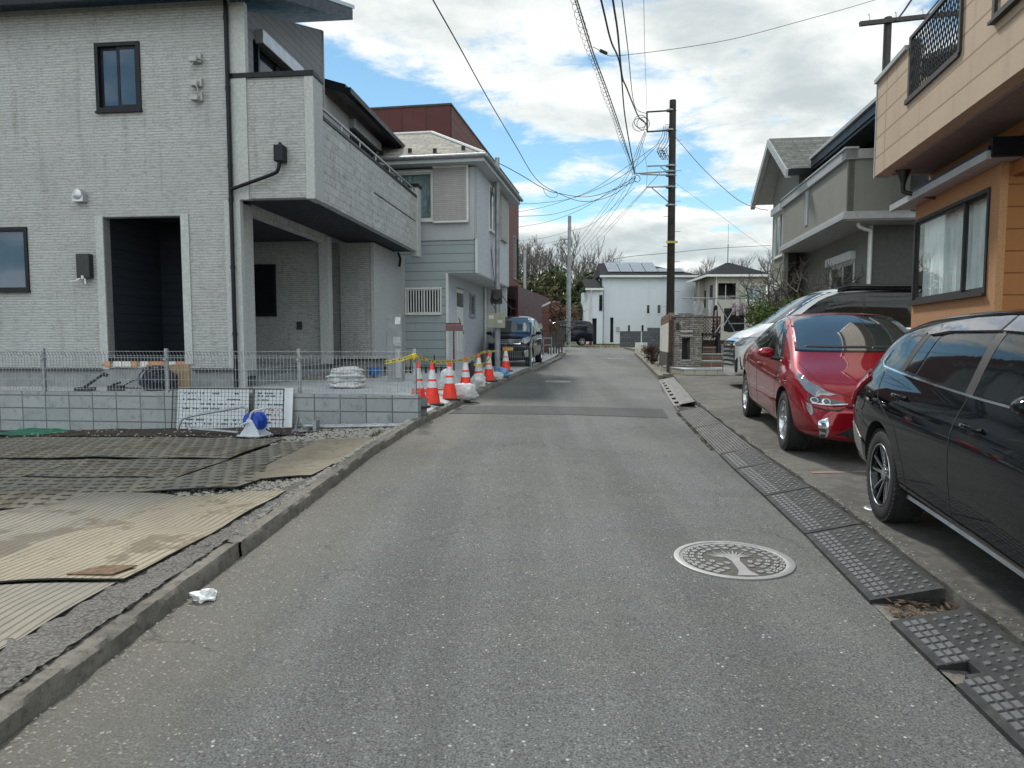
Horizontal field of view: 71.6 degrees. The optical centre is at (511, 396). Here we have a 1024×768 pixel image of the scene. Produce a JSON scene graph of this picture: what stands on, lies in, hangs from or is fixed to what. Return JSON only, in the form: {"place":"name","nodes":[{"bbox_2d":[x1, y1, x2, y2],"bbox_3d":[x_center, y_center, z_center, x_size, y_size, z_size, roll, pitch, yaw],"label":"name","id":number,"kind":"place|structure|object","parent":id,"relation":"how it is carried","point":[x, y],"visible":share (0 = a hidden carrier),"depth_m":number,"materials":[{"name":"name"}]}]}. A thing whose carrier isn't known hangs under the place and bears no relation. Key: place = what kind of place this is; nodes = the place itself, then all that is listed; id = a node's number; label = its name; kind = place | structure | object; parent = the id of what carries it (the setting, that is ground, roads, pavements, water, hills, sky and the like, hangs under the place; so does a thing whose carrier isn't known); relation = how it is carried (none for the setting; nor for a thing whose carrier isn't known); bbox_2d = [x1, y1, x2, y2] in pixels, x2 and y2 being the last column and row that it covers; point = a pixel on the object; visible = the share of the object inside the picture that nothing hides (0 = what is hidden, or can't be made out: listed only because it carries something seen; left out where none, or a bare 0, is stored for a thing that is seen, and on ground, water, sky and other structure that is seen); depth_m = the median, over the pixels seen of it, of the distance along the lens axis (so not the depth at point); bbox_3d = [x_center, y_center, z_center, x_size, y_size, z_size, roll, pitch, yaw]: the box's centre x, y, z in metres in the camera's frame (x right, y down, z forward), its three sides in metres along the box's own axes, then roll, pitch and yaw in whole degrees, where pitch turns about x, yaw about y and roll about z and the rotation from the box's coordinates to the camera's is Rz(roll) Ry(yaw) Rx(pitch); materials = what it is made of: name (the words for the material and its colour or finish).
{"place":"outdoors","nodes":[
{"label":"outdoors","id":0,"kind":"place"},
{"bbox_2d":[0,428,390,584],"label":"lot ground","id":1,"kind":"structure","parent":0,"point":[241,488],"depth_m":8.03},
{"bbox_2d":[0,459,83,477],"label":"ground mat","id":2,"kind":"object","parent":1,"relation":"on","point":[15,468],"visible":0.97,"depth_m":7.54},
{"bbox_2d":[0,582,116,650],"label":"ground mat","id":3,"kind":"object","parent":1,"relation":"on","point":[27,609],"visible":1,"depth_m":3.48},
{"bbox_2d":[0,437,150,458],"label":"ground mat","id":4,"kind":"object","parent":1,"relation":"on","point":[49,447],"visible":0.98,"depth_m":8.93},
{"bbox_2d":[0,477,177,508],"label":"ground mat","id":5,"kind":"object","parent":1,"relation":"on","point":[18,492],"visible":0.91,"depth_m":6.27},
{"bbox_2d":[0,492,180,561],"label":"ground mat","id":6,"kind":"object","parent":1,"relation":"on","point":[23,528],"visible":0.95,"depth_m":5.21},
{"bbox_2d":[0,490,285,582],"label":"ground mat","id":7,"kind":"object","parent":6,"relation":"on","point":[144,541],"visible":0.98,"depth_m":4.47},
{"bbox_2d":[66,565,136,574],"bbox_3d":[-2.240,0.949,3.877,0.320,0.018,0.150,0,4,0],"label":"rusty plate","id":8,"kind":"object","parent":7,"relation":"on","point":[106,570],"visible":1,"depth_m":3.86,"materials":[{"name":"metal"}]},
{"bbox_2d":[26,459,228,477],"bbox_3d":[-3.911,0.727,7.230,1.713,0.054,0.953,1,4,8],"label":"ground mat","id":9,"kind":"object","parent":1,"relation":"on","point":[97,468],"visible":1,"depth_m":7.18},
{"bbox_2d":[0,473,318,693],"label":"gravel strip","id":10,"kind":"object","parent":1,"relation":"on","point":[26,655],"visible":0.73,"depth_m":3.41,"materials":[{"name":"gravel"}]},
{"bbox_2d":[0,426,364,438],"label":"bare soil","id":11,"kind":"structure","parent":1,"relation":"on","point":[152,432],"depth_m":10.34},
{"bbox_2d":[0,428,67,435],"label":"plastic sheet","id":12,"kind":"object","parent":11,"relation":"on","point":[28,431],"visible":0.99,"depth_m":10.77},
{"bbox_2d":[0,391,420,429],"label":"block wall","id":13,"kind":"structure","parent":11,"relation":"on","point":[70,410],"depth_m":10.98,"materials":[{"name":"concrete"}]},
{"bbox_2d":[0,348,419,394],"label":"fence","id":14,"kind":"object","parent":13,"relation":"on","point":[43,359],"visible":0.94,"depth_m":10.90,"materials":[{"name":"metal"}]},
{"bbox_2d":[385,350,495,363],"bbox_3d":[-0.955,-0.894,15.441,0.486,0.191,10.333,1,4,8],"label":"caution tape","id":15,"kind":"object","parent":14,"relation":"attached to","point":[427,359],"visible":0.98,"depth_m":12.01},
{"bbox_2d":[176,387,248,428],"bbox_3d":[-4.526,0.189,10.748,1.140,0.637,0.109,1,4,7],"label":"sign board","id":16,"kind":"object","parent":11,"relation":"on","point":[205,400],"visible":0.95,"depth_m":10.75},
{"bbox_2d":[171,388,253,428],"bbox_3d":[-4.506,0.199,10.668,1.292,0.647,0.090,1,4,7],"label":"wire panel","id":17,"kind":"object","parent":11,"relation":"on","point":[203,407],"visible":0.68,"depth_m":10.67,"materials":[{"name":"metal"}]},
{"bbox_2d":[177,406,248,433],"bbox_3d":[-4.197,0.323,9.928,1.067,0.382,0.155,1,4,10],"label":"pipe barricade","id":18,"kind":"object","parent":11,"relation":"on","point":[188,427],"visible":0.93,"depth_m":9.93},
{"bbox_2d":[253,388,283,427],"bbox_3d":[-3.622,0.206,10.562,0.472,0.647,0.090,1,4,7],"label":"wire panel","id":19,"kind":"object","parent":11,"relation":"on","point":[261,400],"visible":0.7,"depth_m":10.56,"materials":[{"name":"metal"}]},
{"bbox_2d":[237,407,304,437],"bbox_3d":[-3.223,0.352,9.540,0.991,0.398,0.360,2,5,20],"label":"hose reel","id":20,"kind":"object","parent":11,"relation":"on","point":[255,425],"visible":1,"depth_m":9.57,"materials":[{"name":"blue plastic"}]},
{"bbox_2d":[306,424,398,429],"bbox_3d":[-2.200,0.442,10.182,1.494,0.095,0.090,0,4,0],"label":"steel pipe","id":21,"kind":"object","parent":11,"relation":"on","point":[342,426],"visible":0.62,"depth_m":10.16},
{"bbox_2d":[98,437,281,458],"bbox_3d":[-3.950,0.608,8.640,2.165,0.066,1.718,1,4,10],"label":"ground mat","id":22,"kind":"object","parent":1,"relation":"on","point":[184,447],"visible":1,"depth_m":8.45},
{"bbox_2d":[138,441,313,492],"bbox_3d":[-2.695,0.678,7.367,0.890,0.051,2.830,0,4,0],"label":"ground mat","id":23,"kind":"object","parent":1,"relation":"on","point":[238,471],"visible":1,"depth_m":6.71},
{"bbox_2d":[252,438,373,478],"bbox_3d":[-2.123,0.635,7.640,0.810,0.053,2.551,0,4,5],"label":"ground mat","id":24,"kind":"object","parent":23,"relation":"on","point":[315,457],"visible":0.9,"depth_m":7.38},
{"bbox_2d":[253,388,293,426],"bbox_3d":[-3.588,0.197,10.636,0.630,0.637,0.109,1,4,7],"label":"sign board","id":25,"kind":"object","parent":1,"relation":"on","point":[288,406],"visible":0.74,"depth_m":10.62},
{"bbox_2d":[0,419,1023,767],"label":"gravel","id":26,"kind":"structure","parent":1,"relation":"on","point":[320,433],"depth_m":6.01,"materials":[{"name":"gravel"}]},
{"bbox_2d":[0,348,560,410],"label":"plot paving","id":27,"kind":"structure","parent":0,"point":[516,366],"depth_m":12.56,"materials":[{"name":"concrete"}]},
{"bbox_2d":[123,365,173,389],"bbox_3d":[-5.828,-0.296,11.379,0.808,0.402,0.369,0,4,-6],"label":"cable coil","id":28,"kind":"object","parent":27,"relation":"on","point":[151,387],"visible":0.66,"depth_m":11.32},
{"bbox_2d":[139,370,177,390],"bbox_3d":[-5.734,-0.260,11.502,0.632,0.335,0.310,0,4,0],"label":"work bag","id":29,"kind":"object","parent":27,"relation":"on","point":[174,380],"visible":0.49,"depth_m":11.41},
{"bbox_2d":[171,364,190,386],"bbox_3d":[-5.424,-0.312,11.634,0.280,0.420,0.050,-1,4,-9],"label":"cardboard sheet","id":30,"kind":"object","parent":27,"relation":"on","point":[183,381],"visible":0.5,"depth_m":11.61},
{"bbox_2d":[0,0,421,391],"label":"new house","id":31,"kind":"structure","parent":27,"relation":"on","point":[193,175],"depth_m":12.12,"materials":[{"name":"brick"}]},
{"bbox_2d":[0,227,30,292],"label":"window","id":32,"kind":"structure","parent":31,"relation":"in","point":[14,253],"depth_m":12.33,"materials":[{"name":"glass"}]},
{"bbox_2d":[93,41,142,113],"bbox_3d":[-6.566,-5.314,11.869,0.820,1.140,0.160,0,4,6],"label":"window","id":33,"kind":"structure","parent":31,"relation":"in","point":[117,67],"depth_m":11.86,"materials":[{"name":"glass"}]},
{"bbox_2d":[254,264,276,316],"bbox_3d":[-5.757,-2.440,16.394,0.690,1.190,0.160,0,4,6],"label":"window","id":34,"kind":"structure","parent":31,"relation":"in","point":[264,274],"depth_m":16.40,"materials":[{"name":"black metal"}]},
{"bbox_2d":[253,29,303,71],"bbox_3d":[-4.385,-5.105,13.424,0.260,2.790,1.790,0,4,6],"label":"window","id":35,"kind":"structure","parent":31,"relation":"in","point":[268,56],"depth_m":12.90,"materials":[{"name":"black metal"}]},
{"bbox_2d":[349,118,380,156],"bbox_3d":[-3.840,-5.540,18.542,0.260,2.690,2.220,0,4,6],"label":"window","id":36,"kind":"structure","parent":31,"relation":"in","point":[355,126],"depth_m":18.22,"materials":[{"name":"grey metal"}]},
{"bbox_2d":[386,314,404,381],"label":"gate pillar","id":37,"kind":"structure","parent":27,"relation":"on","point":[395,336],"depth_m":13.85,"materials":[{"name":"concrete"}]},
{"bbox_2d":[411,361,430,408],"bbox_3d":[-1.430,-0.183,10.807,0.380,0.714,0.380,0,4,-3],"label":"traffic cone","id":38,"kind":"object","parent":27,"relation":"on","point":[420,382],"visible":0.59,"depth_m":10.74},
{"bbox_2d":[326,131,522,370],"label":"blue house","id":39,"kind":"structure","parent":27,"relation":"on","point":[449,277],"depth_m":19.58,"materials":[{"name":"paint"}]},
{"bbox_2d":[390,170,433,221],"bbox_3d":[-3.074,-5.487,19.705,2.180,1.550,0.580,1,4,10],"label":"window","id":40,"kind":"structure","parent":39,"relation":"in","point":[424,178],"depth_m":19.49,"materials":[{"name":"white"}]},
{"bbox_2d":[405,287,441,314],"bbox_3d":[-2.432,-2.622,19.612,1.050,0.750,0.170,1,4,10],"label":"window","id":41,"kind":"structure","parent":39,"relation":"in","point":[421,300],"depth_m":19.57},
{"bbox_2d":[457,289,463,358],"bbox_3d":[-1.528,-2.144,21.131,0.153,2.070,0.890,1,4,10],"label":"door","id":42,"kind":"structure","parent":39,"relation":"in","point":[460,336],"depth_m":21.14,"materials":[{"name":"metal"}]},
{"bbox_2d":[489,184,494,234],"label":"window","id":43,"kind":"structure","parent":39,"relation":"in","point":[491,209],"depth_m":21.35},
{"bbox_2d":[426,363,443,405],"bbox_3d":[-1.350,-0.207,12.018,0.380,0.714,0.380,-2,5,-23],"label":"traffic cone","id":44,"kind":"object","parent":27,"relation":"on","point":[432,393],"visible":0.88,"depth_m":11.95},
{"bbox_2d":[442,360,459,400],"bbox_3d":[-1.130,-0.294,12.864,0.380,0.714,0.380,0,4,-6],"label":"traffic cone","id":45,"kind":"object","parent":27,"relation":"on","point":[449,392],"visible":0.91,"depth_m":12.79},
{"bbox_2d":[446,323,463,370],"bbox_3d":[-1.485,-1.214,18.565,0.470,1.400,0.200,0,4,-6],"label":"mailbox","id":46,"kind":"object","parent":27,"relation":"on","point":[453,327],"visible":0.93,"depth_m":18.44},
{"bbox_2d":[455,383,478,399],"bbox_3d":[-0.912,-0.096,13.370,0.633,0.310,0.508,2,5,20],"label":"sandbag","id":47,"kind":"object","parent":27,"relation":"on","point":[466,391],"visible":0.66,"depth_m":13.18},
{"bbox_2d":[487,157,514,367],"bbox_3d":[-0.316,-3.910,21.170,0.857,6.306,0.377,0,4,0],"label":"service pole","id":48,"kind":"object","parent":27,"relation":"on","point":[496,320],"visible":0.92,"depth_m":21.15,"materials":[{"name":"metal"}]},
{"bbox_2d":[486,316,542,365],"bbox_3d":[0.154,-1.920,24.242,1.884,1.647,3.419,1,6,10],"label":"black minivan","id":49,"kind":"object","parent":27,"relation":"on","point":[520,331],"visible":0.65,"depth_m":23.05,"materials":[{"name":"blue paint"}]},
{"bbox_2d":[507,286,548,322],"bbox_3d":[-0.304,-3.615,36.536,3.080,3.360,9.000,1,4,12],"label":"canopy","id":50,"kind":"object","parent":27,"relation":"on","point":[529,303],"visible":0.41,"depth_m":34.50,"materials":[{"name":"red metal"}]},
{"bbox_2d":[542,302,549,352],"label":"gate pillar","id":51,"kind":"structure","parent":27,"relation":"on","point":[546,320],"depth_m":33.69,"materials":[{"name":"orange tile"}]},
{"bbox_2d":[547,331,562,354],"bbox_3d":[2.008,-2.473,33.082,0.111,1.080,1.469,3,5,31],"label":"old fence","id":52,"kind":"object","parent":27,"relation":"on","point":[554,343],"visible":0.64,"depth_m":33.13,"materials":[{"name":"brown metal"}]},
{"bbox_2d":[0,347,1023,767],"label":"road","id":53,"kind":"structure","parent":0,"point":[504,591],"depth_m":3.34,"materials":[{"name":"asphalt"}]},
{"bbox_2d":[189,588,216,603],"bbox_3d":[-1.652,1.062,3.804,0.141,0.061,0.122,-2,5,-29],"label":"crumpled paper","id":54,"kind":"object","parent":53,"relation":"on","point":[203,595],"visible":1,"depth_m":3.79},
{"bbox_2d":[0,366,533,744],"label":"kerb","id":55,"kind":"structure","parent":53,"relation":"on","point":[30,698],"depth_m":3.58,"materials":[{"name":"concrete"}]},
{"bbox_2d":[370,342,713,450],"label":"weeds","id":56,"kind":"object","parent":53,"relation":"on","point":[586,346],"visible":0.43,"depth_m":10.31,"materials":[{"name":"green plant"}]},
{"bbox_2d":[448,405,667,417],"bbox_3d":[0.802,0.246,12.064,3.541,0.046,1.339,1,4,9],"label":"road patch","id":57,"kind":"object","parent":53,"relation":"on","point":[571,410],"visible":1,"depth_m":12.08,"materials":[{"name":"asphalt"}]},
{"bbox_2d":[541,321,575,347],"bbox_3d":[2.645,-3.467,40.093,2.014,1.724,1.978,1,4,16],"label":"garden bush","id":58,"kind":"object","parent":53,"relation":"on","point":[552,328],"visible":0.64,"depth_m":39.80,"materials":[{"name":"green plant"}]},
{"bbox_2d":[625,347,662,379],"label":"kerb far side","id":59,"kind":"structure","parent":53,"relation":"on","point":[653,370],"depth_m":24.33,"materials":[{"name":"concrete"}]},
{"bbox_2d":[674,541,795,580],"bbox_3d":[1.390,1.025,4.459,0.730,0.021,0.730,0,6,1],"label":"manhole cover","id":60,"kind":"object","parent":53,"relation":"on","point":[737,560],"visible":1,"depth_m":4.42,"materials":[{"name":"metal"}]},
{"bbox_2d":[659,379,968,683],"bbox_3d":[2.762,0.804,6.607,1.214,0.675,25.160,0,4,5],"label":"gutter","id":61,"kind":"object","parent":53,"relation":"on","point":[955,677],"visible":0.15,"depth_m":3.65,"materials":[{"name":"concrete"}]},
{"bbox_2d":[659,377,694,406],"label":"kerb ramp","id":62,"kind":"structure","parent":61,"relation":"on","point":[681,395],"depth_m":14.59,"materials":[{"name":"metal"}]},
{"bbox_2d":[678,407,719,428],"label":"kerb ramp","id":63,"kind":"structure","parent":61,"relation":"on","point":[700,417],"depth_m":10.71,"materials":[{"name":"rubber"}]},
{"bbox_2d":[696,423,751,455],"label":"kerb ramp","id":64,"kind":"structure","parent":61,"relation":"on","point":[721,438],"depth_m":8.72,"materials":[{"name":"rubber"}]},
{"bbox_2d":[720,448,772,470],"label":"kerb ramp","id":65,"kind":"structure","parent":61,"relation":"on","point":[734,461],"depth_m":7.45,"materials":[{"name":"rubber"}]},
{"bbox_2d":[736,462,809,497],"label":"kerb ramp","id":66,"kind":"structure","parent":61,"relation":"on","point":[767,479],"depth_m":6.46,"materials":[{"name":"rubber"}]},
{"bbox_2d":[766,488,860,535],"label":"kerb ramp","id":67,"kind":"structure","parent":61,"relation":"on","point":[805,511],"depth_m":5.36,"materials":[{"name":"rubber"}]},
{"bbox_2d":[806,525,945,606],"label":"kerb ramp","id":68,"kind":"structure","parent":61,"relation":"on","point":[872,568],"depth_m":4.11,"materials":[{"name":"rubber"}]},
{"bbox_2d":[885,597,960,618],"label":"dead leaves","id":69,"kind":"object","parent":61,"relation":"on","point":[949,606],"visible":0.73,"depth_m":3.63,"materials":[{"name":"brown plant"}]},
{"bbox_2d":[890,608,1023,755],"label":"kerb ramp","id":70,"kind":"structure","parent":61,"relation":"on","point":[985,654],"depth_m":3.03,"materials":[{"name":"rubber"}]},
{"bbox_2d":[239,343,955,687],"bbox_3d":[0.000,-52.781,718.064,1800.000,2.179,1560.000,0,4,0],"label":"ground","id":71,"kind":"structure","parent":0,"point":[611,346],"depth_m":50.16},
{"bbox_2d":[370,103,518,315],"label":"red building","id":72,"kind":"structure","parent":71,"relation":"on","point":[447,119],"depth_m":25.70,"materials":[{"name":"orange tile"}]},
{"bbox_2d":[519,242,545,278],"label":"bare tree","id":73,"kind":"object","parent":71,"relation":"on","point":[535,261],"visible":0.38,"depth_m":78.69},
{"bbox_2d":[519,272,565,322],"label":"evergreen tree","id":74,"kind":"object","parent":71,"relation":"on","point":[538,287],"visible":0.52,"depth_m":70.91,"materials":[{"name":"green plant"}]},
{"bbox_2d":[520,234,564,281],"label":"bare tree","id":75,"kind":"object","parent":71,"relation":"on","point":[543,259],"visible":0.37,"depth_m":83.73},
{"bbox_2d":[538,265,584,309],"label":"evergreen tree","id":76,"kind":"object","parent":71,"relation":"on","point":[575,296],"visible":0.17,"depth_m":74.10,"materials":[{"name":"green plant"}]},
{"bbox_2d":[560,216,570,346],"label":"lamp pole","id":77,"kind":"object","parent":71,"relation":"on","point":[568,313],"visible":0.9,"depth_m":46.46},
{"bbox_2d":[547,295,586,323],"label":"garden bush","id":78,"kind":"object","parent":71,"relation":"on","point":[557,312],"visible":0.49,"depth_m":58.97,"materials":[{"name":"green plant"}]},
{"bbox_2d":[521,227,615,292],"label":"bare tree","id":79,"kind":"object","parent":71,"relation":"on","point":[561,258],"visible":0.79,"depth_m":82.49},
{"bbox_2d":[550,321,592,345],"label":"dark van","id":80,"kind":"object","parent":71,"relation":"on","point":[583,331],"visible":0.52,"depth_m":54.03,"materials":[{"name":"blue paint"}]},
{"bbox_2d":[581,262,698,343],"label":"white house","id":81,"kind":"structure","parent":71,"relation":"on","point":[617,298],"depth_m":64.54,"materials":[{"name":"paint"}]},
{"bbox_2d":[620,328,659,346],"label":"block wall","id":82,"kind":"structure","parent":71,"relation":"on","point":[650,336],"depth_m":51.82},
{"bbox_2d":[297,0,958,299],"label":"sky","id":83,"kind":"structure","parent":0,"point":[810,77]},
{"bbox_2d":[624,347,673,376],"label":"verge","id":84,"kind":"structure","parent":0,"point":[664,373],"depth_m":23.46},
{"bbox_2d":[639,343,659,362],"bbox_3d":[5.019,-1.539,25.276,0.967,0.909,1.024,-1,4,-14],"label":"garden bush","id":85,"kind":"object","parent":84,"relation":"on","point":[651,350],"visible":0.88,"depth_m":25.22,"materials":[{"name":"brown plant"}]},
{"bbox_2d":[632,99,681,313],"bbox_3d":[5.989,-6.771,29.563,2.062,10.815,0.415,0,4,0],"label":"utility pole","id":86,"kind":"object","parent":84,"relation":"on","point":[671,171],"visible":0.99,"depth_m":29.32,"materials":[{"name":"concrete"}]},
{"bbox_2d":[432,0,635,201],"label":"overhead cable","id":87,"kind":"object","parent":86,"relation":"attached to","point":[493,107],"visible":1,"depth_m":15.44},
{"bbox_2d":[570,0,635,174],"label":"overhead cable","id":88,"kind":"object","parent":86,"relation":"attached to","point":[587,40],"visible":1,"depth_m":17.68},
{"bbox_2d":[600,0,634,171],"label":"overhead cable","id":89,"kind":"object","parent":86,"relation":"attached to","point":[601,1],"visible":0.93,"depth_m":18.90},
{"bbox_2d":[612,0,646,123],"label":"overhead cable","id":90,"kind":"object","parent":86,"relation":"attached to","point":[614,10],"visible":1,"depth_m":17.94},
{"bbox_2d":[659,312,673,371],"bbox_3d":[4.937,-1.677,22.709,0.200,1.810,4.440,1,4,9],"label":"tile topped fence","id":91,"kind":"object","parent":84,"relation":"on","point":[666,338],"visible":0.97,"depth_m":21.16,"materials":[{"name":"paint"}]},
{"bbox_2d":[672,315,702,366],"bbox_3d":[5.002,-1.467,20.318,0.800,1.710,0.580,0,4,3],"label":"stone gatepost","id":92,"kind":"object","parent":84,"relation":"on","point":[687,342],"visible":0.91,"depth_m":20.08,"materials":[{"name":"grey stone"}]},
{"bbox_2d":[663,347,725,374],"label":"entrance steps","id":93,"kind":"structure","parent":84,"relation":"on","point":[711,361],"depth_m":20.16,"materials":[{"name":"concrete"}]},
{"bbox_2d":[691,314,724,346],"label":"wooden lattice fence","id":94,"kind":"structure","parent":84,"relation":"on","point":[707,343],"depth_m":21.21,"materials":[{"name":"brown wood"}]},
{"bbox_2d":[724,308,743,331],"bbox_3d":[6.755,-2.308,21.581,0.617,0.731,0.153,0,4,0],"label":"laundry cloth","id":95,"kind":"object","parent":94,"relation":"on","point":[732,319],"visible":0.75,"depth_m":21.56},
{"bbox_2d":[725,258,807,331],"bbox_3d":[7.287,-2.373,20.643,2.436,3.322,2.387,2,5,27],"label":"garden tree","id":96,"kind":"object","parent":84,"relation":"on","point":[750,291],"visible":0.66,"depth_m":20.57,"materials":[{"name":"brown plant"}]},
{"bbox_2d":[859,8,958,70],"bbox_3d":[13.429,-7.081,24.496,3.384,12.062,0.335,0,4,0],"label":"power pole","id":97,"kind":"object","parent":84,"relation":"on","point":[887,21],"visible":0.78,"depth_m":23.99,"materials":[{"name":"metal"}]},
{"bbox_2d":[686,224,770,339],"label":"cream house","id":98,"kind":"structure","parent":0,"point":[716,282],"depth_m":57.77,"materials":[{"name":"paint"}]},
{"bbox_2d":[737,290,800,327],"bbox_3d":[7.042,-1.857,18.939,2.137,2.116,2.378,2,5,26],"label":"garden bush","id":99,"kind":"object","parent":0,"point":[758,314],"visible":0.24,"depth_m":18.51,"materials":[{"name":"green plant"}]},
{"bbox_2d":[673,375,1023,645],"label":"parking ground","id":100,"kind":"structure","parent":0,"point":[983,577],"depth_m":5.05,"materials":[{"name":"concrete"}]},
{"bbox_2d":[748,256,863,306],"bbox_3d":[7.971,-2.208,19.192,2.841,3.266,2.196,2,5,30],"label":"garden tree","id":101,"kind":"object","parent":100,"relation":"on","point":[829,281],"visible":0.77,"depth_m":19.11,"materials":[{"name":"brown plant"}]},
{"bbox_2d":[722,284,922,375],"bbox_3d":[7.186,-1.281,15.298,4.967,2.142,2.223,0,4,5],"label":"white van","id":102,"kind":"object","parent":100,"relation":"on","point":[892,301],"visible":0.29,"depth_m":14.58,"materials":[{"name":"paint"}]},
{"bbox_2d":[742,313,908,449],"bbox_3d":[4.043,-0.295,8.963,2.065,1.511,4.598,1,6,10],"label":"red car","id":103,"kind":"object","parent":100,"relation":"on","point":[803,374],"visible":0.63,"depth_m":7.82,"materials":[{"name":"paint"}]},
{"bbox_2d":[751,43,956,308],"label":"grey house","id":104,"kind":"structure","parent":100,"relation":"on","point":[830,199],"depth_m":19.18,"materials":[{"name":"paint"}]},
{"bbox_2d":[771,203,782,259],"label":"window","id":105,"kind":"structure","parent":104,"relation":"in","point":[777,212],"depth_m":24.78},
{"bbox_2d":[825,251,855,288],"bbox_3d":[9.493,-2.847,20.541,0.260,2.420,2.220,1,4,7],"label":"window","id":106,"kind":"structure","parent":104,"relation":"in","point":[847,258],"depth_m":20.31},
{"bbox_2d":[851,308,1023,577],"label":"black car","id":107,"kind":"object","parent":100,"relation":"on","point":[938,417],"visible":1,"depth_m":3.93,"materials":[{"name":"paint"}]},
{"bbox_2d":[873,0,1023,328],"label":"orange house","id":108,"kind":"structure","parent":0,"point":[952,126],"depth_m":8.17,"materials":[{"name":"metal"}]},
{"bbox_2d":[908,187,990,305],"bbox_3d":[5.684,-1.843,9.182,0.212,1.220,2.320,1,4,11],"label":"window","id":109,"kind":"structure","parent":108,"relation":"in","point":[955,261],"depth_m":9.19,"materials":[{"name":"glass"}]},
{"bbox_2d":[987,0,1020,25],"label":"window","id":110,"kind":"structure","parent":108,"relation":"in","point":[996,14],"depth_m":6.52,"materials":[{"name":"metal"}]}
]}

